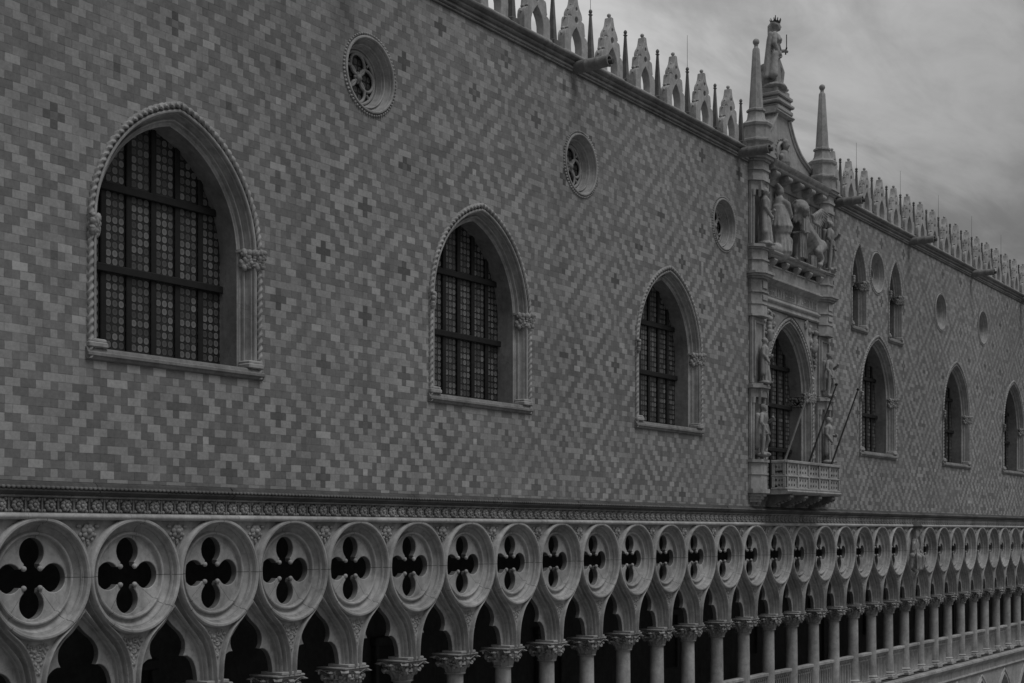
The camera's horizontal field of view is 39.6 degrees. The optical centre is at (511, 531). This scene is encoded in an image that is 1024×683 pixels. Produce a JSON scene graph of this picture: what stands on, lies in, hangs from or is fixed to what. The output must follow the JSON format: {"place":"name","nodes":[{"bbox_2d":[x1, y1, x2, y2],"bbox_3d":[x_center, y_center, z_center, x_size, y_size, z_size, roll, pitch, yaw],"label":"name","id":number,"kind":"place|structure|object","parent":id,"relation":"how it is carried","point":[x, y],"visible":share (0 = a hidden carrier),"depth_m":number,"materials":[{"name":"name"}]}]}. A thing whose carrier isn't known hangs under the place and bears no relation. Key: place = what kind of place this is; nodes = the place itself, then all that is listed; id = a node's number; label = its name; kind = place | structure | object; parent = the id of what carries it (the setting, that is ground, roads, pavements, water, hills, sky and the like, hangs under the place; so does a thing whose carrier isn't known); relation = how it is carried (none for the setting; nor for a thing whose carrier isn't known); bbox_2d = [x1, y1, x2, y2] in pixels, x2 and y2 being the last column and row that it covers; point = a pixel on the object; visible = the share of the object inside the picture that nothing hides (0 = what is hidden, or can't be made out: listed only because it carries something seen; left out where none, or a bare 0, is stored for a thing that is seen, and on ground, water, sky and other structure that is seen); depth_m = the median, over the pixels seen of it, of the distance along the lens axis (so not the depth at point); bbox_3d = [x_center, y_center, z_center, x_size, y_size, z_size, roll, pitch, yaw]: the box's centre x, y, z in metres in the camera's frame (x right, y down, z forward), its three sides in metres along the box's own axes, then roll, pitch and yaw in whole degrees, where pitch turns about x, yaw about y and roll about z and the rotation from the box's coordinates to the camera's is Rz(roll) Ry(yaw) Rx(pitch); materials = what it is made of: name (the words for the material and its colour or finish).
{"place":"outdoors","nodes":[
{"label":"outdoors","id":0,"kind":"place"},
{"bbox_2d":[0,0,1023,682],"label":"gothic palace","id":1,"kind":"structure","parent":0,"point":[380,340],"depth_m":35.44,"materials":[{"name":"stone"}]},
{"bbox_2d":[141,658,159,682],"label":"loggia window","id":2,"kind":"structure","parent":1,"relation":"in","point":[149,667],"depth_m":32.96,"materials":[{"name":"paint"}]},
{"bbox_2d":[85,101,266,380],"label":"arched window","id":3,"kind":"structure","parent":1,"relation":"in","point":[173,286],"depth_m":27.67,"materials":[{"name":"stone"}]},
{"bbox_2d":[343,32,396,117],"bbox_3d":[-3.393,-10.170,31.803,0.650,1.848,1.847,0,0,34],"label":"round window","id":4,"kind":"structure","parent":1,"relation":"in","point":[369,71],"depth_m":32.03,"materials":[{"name":"stone"}]},
{"bbox_2d":[371,636,394,682],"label":"loggia window","id":5,"kind":"structure","parent":1,"relation":"in","point":[382,647],"depth_m":39.99,"materials":[{"name":"paint"}]},
{"bbox_2d":[428,203,535,414],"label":"arched window","id":6,"kind":"structure","parent":1,"relation":"in","point":[481,320],"depth_m":36.15,"materials":[{"name":"stone"}]},
{"bbox_2d":[534,625,565,682],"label":"loggia door","id":7,"kind":"structure","parent":1,"relation":"in","point":[559,663],"depth_m":47.70,"materials":[{"name":"paint"}]},
{"bbox_2d":[563,130,598,198],"bbox_3d":[1.667,-10.120,39.330,0.650,1.848,1.847,0,0,34],"label":"round window","id":8,"kind":"structure","parent":1,"relation":"in","point":[581,166],"depth_m":39.62,"materials":[{"name":"stone"}]},
{"bbox_2d":[634,265,706,435],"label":"arched window","id":9,"kind":"structure","parent":1,"relation":"in","point":[669,387],"depth_m":44.69,"materials":[{"name":"stone"}]},
{"bbox_2d":[664,608,680,668],"bbox_3d":[6.059,4.075,54.489,0.215,2.250,1.420,0,0,34],"label":"loggia window","id":10,"kind":"structure","parent":1,"relation":"in","point":[671,648],"depth_m":54.72,"materials":[{"name":"paint"}]},
{"bbox_2d":[712,196,736,252],"bbox_3d":[6.733,-10.100,46.866,0.650,1.848,1.847,0,0,34],"label":"round window","id":11,"kind":"structure","parent":1,"relation":"in","point":[724,224],"depth_m":47.20,"materials":[{"name":"stone"}]},
{"bbox_2d":[750,601,759,653],"bbox_3d":[10.188,4.075,60.630,0.215,2.250,1.420,0,0,34],"label":"loggia window","id":12,"kind":"structure","parent":1,"relation":"in","point":[754,635],"depth_m":61.01,"materials":[{"name":"paint"}]},
{"bbox_2d":[755,404,774,457],"bbox_3d":[8.595,-3.458,48.557,0.579,1.843,0.928,0,0,32],"label":"niche statue","id":13,"kind":"object","parent":1,"relation":"attached to","point":[762,433],"visible":1,"depth_m":48.33,"materials":[{"name":"stone"}]},
{"bbox_2d":[758,337,772,384],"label":"niche statue","id":14,"kind":"object","parent":1,"relation":"attached to","point":[765,376],"visible":0.99,"depth_m":48.43,"materials":[{"name":"stone"}]},
{"bbox_2d":[757,187,775,246],"bbox_3d":[8.683,-10.734,48.576,0.663,2.068,0.987,0,0,5],"label":"niche statue","id":15,"kind":"object","parent":1,"relation":"attached to","point":[766,218],"visible":0.97,"depth_m":48.42,"materials":[{"name":"stone"}]},
{"bbox_2d":[761,15,788,91],"bbox_3d":[9.463,-17.298,51.590,1.124,2.887,1.432,0,0,27],"label":"crowned statue","id":16,"kind":"object","parent":1,"relation":"on","point":[772,72],"visible":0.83,"depth_m":51.11,"materials":[{"name":"stone"}]},
{"bbox_2d":[771,183,792,261],"bbox_3d":[9.374,-10.828,49.786,0.919,2.718,1.275,0,0,13],"label":"kneeling statue","id":17,"kind":"object","parent":1,"relation":"on","point":[782,225],"visible":0.79,"depth_m":49.53,"materials":[{"name":"stone"}]},
{"bbox_2d":[764,317,816,500],"bbox_3d":[9.722,-4.411,51.399,0.992,6.663,4.440,0,0,34],"label":"balcony window","id":18,"kind":"structure","parent":1,"relation":"in","point":[790,365],"depth_m":52.58,"materials":[{"name":"glass"}]},
{"bbox_2d":[775,378,814,486],"bbox_3d":[9.624,-3.342,48.549,1.490,3.785,0.140,0,0,34],"label":"flagpole","id":19,"kind":"object","parent":1,"relation":"on","point":[791,441],"visible":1,"depth_m":48.47,"materials":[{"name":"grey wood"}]},
{"bbox_2d":[791,199,828,266],"bbox_3d":[10.735,-10.794,51.605,0.905,2.178,3.018,0,0,31],"label":"winged lion statue","id":20,"kind":"object","parent":1,"relation":"on","point":[806,237],"visible":0.92,"depth_m":51.02,"materials":[{"name":"stone"}]},
{"bbox_2d":[809,600,824,660],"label":"loggia door","id":21,"kind":"structure","parent":1,"relation":"in","point":[822,624],"depth_m":67.36,"materials":[{"name":"paint"}]},
{"bbox_2d":[808,383,837,473],"bbox_3d":[10.818,-3.342,50.325,1.490,3.785,0.140,0,0,34],"label":"flagpole","id":22,"kind":"object","parent":1,"relation":"on","point":[811,455],"visible":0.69,"depth_m":50.21,"materials":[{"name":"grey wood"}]},
{"bbox_2d":[822,417,837,463],"bbox_3d":[11.957,-3.426,53.516,0.584,1.809,0.864,0,0,22],"label":"niche statue","id":23,"kind":"object","parent":1,"relation":"attached to","point":[828,451],"visible":0.94,"depth_m":53.36,"materials":[{"name":"stone"}]},
{"bbox_2d":[822,353,838,398],"bbox_3d":[11.955,-5.875,53.501,0.546,1.740,0.876,0,0,37],"label":"niche statue","id":24,"kind":"object","parent":1,"relation":"attached to","point":[828,376],"visible":0.99,"depth_m":53.31,"materials":[{"name":"stone"}]},
{"bbox_2d":[822,221,840,272],"bbox_3d":[11.979,-10.720,53.514,0.631,1.996,1.006,0,0,32],"label":"niche statue","id":25,"kind":"object","parent":1,"relation":"attached to","point":[829,252],"visible":0.83,"depth_m":53.28,"materials":[{"name":"stone"}]},
{"bbox_2d":[831,388,858,475],"bbox_3d":[12.001,-3.342,52.084,1.490,3.785,0.140,0,0,34],"label":"flagpole","id":26,"kind":"object","parent":1,"relation":"on","point":[857,389],"visible":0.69,"depth_m":51.97,"materials":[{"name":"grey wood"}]},
{"bbox_2d":[851,243,869,334],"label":"narrow window","id":27,"kind":"structure","parent":1,"relation":"in","point":[860,286],"depth_m":57.68,"materials":[{"name":"stone"}]},
{"bbox_2d":[863,590,868,634],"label":"loggia window","id":28,"kind":"structure","parent":1,"relation":"in","point":[866,595],"depth_m":72.13,"materials":[{"name":"paint"}]},
{"bbox_2d":[869,250,884,294],"bbox_3d":[14.851,-10.720,58.941,0.650,1.848,1.847,0,0,34],"label":"round window","id":29,"kind":"structure","parent":1,"relation":"in","point":[877,271],"depth_m":59.32,"materials":[{"name":"stone"}]},
{"bbox_2d":[859,335,899,459],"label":"arched window","id":30,"kind":"structure","parent":1,"relation":"in","point":[878,400],"depth_m":60.31,"materials":[{"name":"stone"}]},
{"bbox_2d":[888,260,905,346],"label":"narrow window","id":31,"kind":"structure","parent":1,"relation":"in","point":[896,302],"depth_m":61.28,"materials":[{"name":"stone"}]},
{"bbox_2d":[909,587,916,626],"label":"loggia window","id":32,"kind":"structure","parent":1,"relation":"in","point":[911,613],"depth_m":78.22,"materials":[{"name":"paint"}]},
{"bbox_2d":[934,292,946,331],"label":"round window","id":33,"kind":"structure","parent":1,"relation":"in","point":[940,312],"depth_m":66.42,"materials":[{"name":"stone"}]},
{"bbox_2d":[945,588,954,634],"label":"loggia door","id":34,"kind":"structure","parent":1,"relation":"in","point":[953,606],"depth_m":84.42,"materials":[{"name":"paint"}]},
{"bbox_2d":[942,361,972,469],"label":"arched window","id":35,"kind":"structure","parent":1,"relation":"in","point":[956,418],"depth_m":69.43,"materials":[{"name":"stone"}]},
{"bbox_2d":[977,309,987,345],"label":"round window","id":36,"kind":"structure","parent":1,"relation":"in","point":[982,326],"depth_m":72.15,"materials":[{"name":"stone"}]},
{"bbox_2d":[1002,380,1023,475],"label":"arched window","id":37,"kind":"structure","parent":1,"relation":"in","point":[1013,411],"depth_m":78.01,"materials":[{"name":"stone"}]},
{"bbox_2d":[488,0,1023,270],"label":"sky","id":38,"kind":"structure","parent":0,"point":[929,94],"materials":[{"name":"grey"}]}
]}

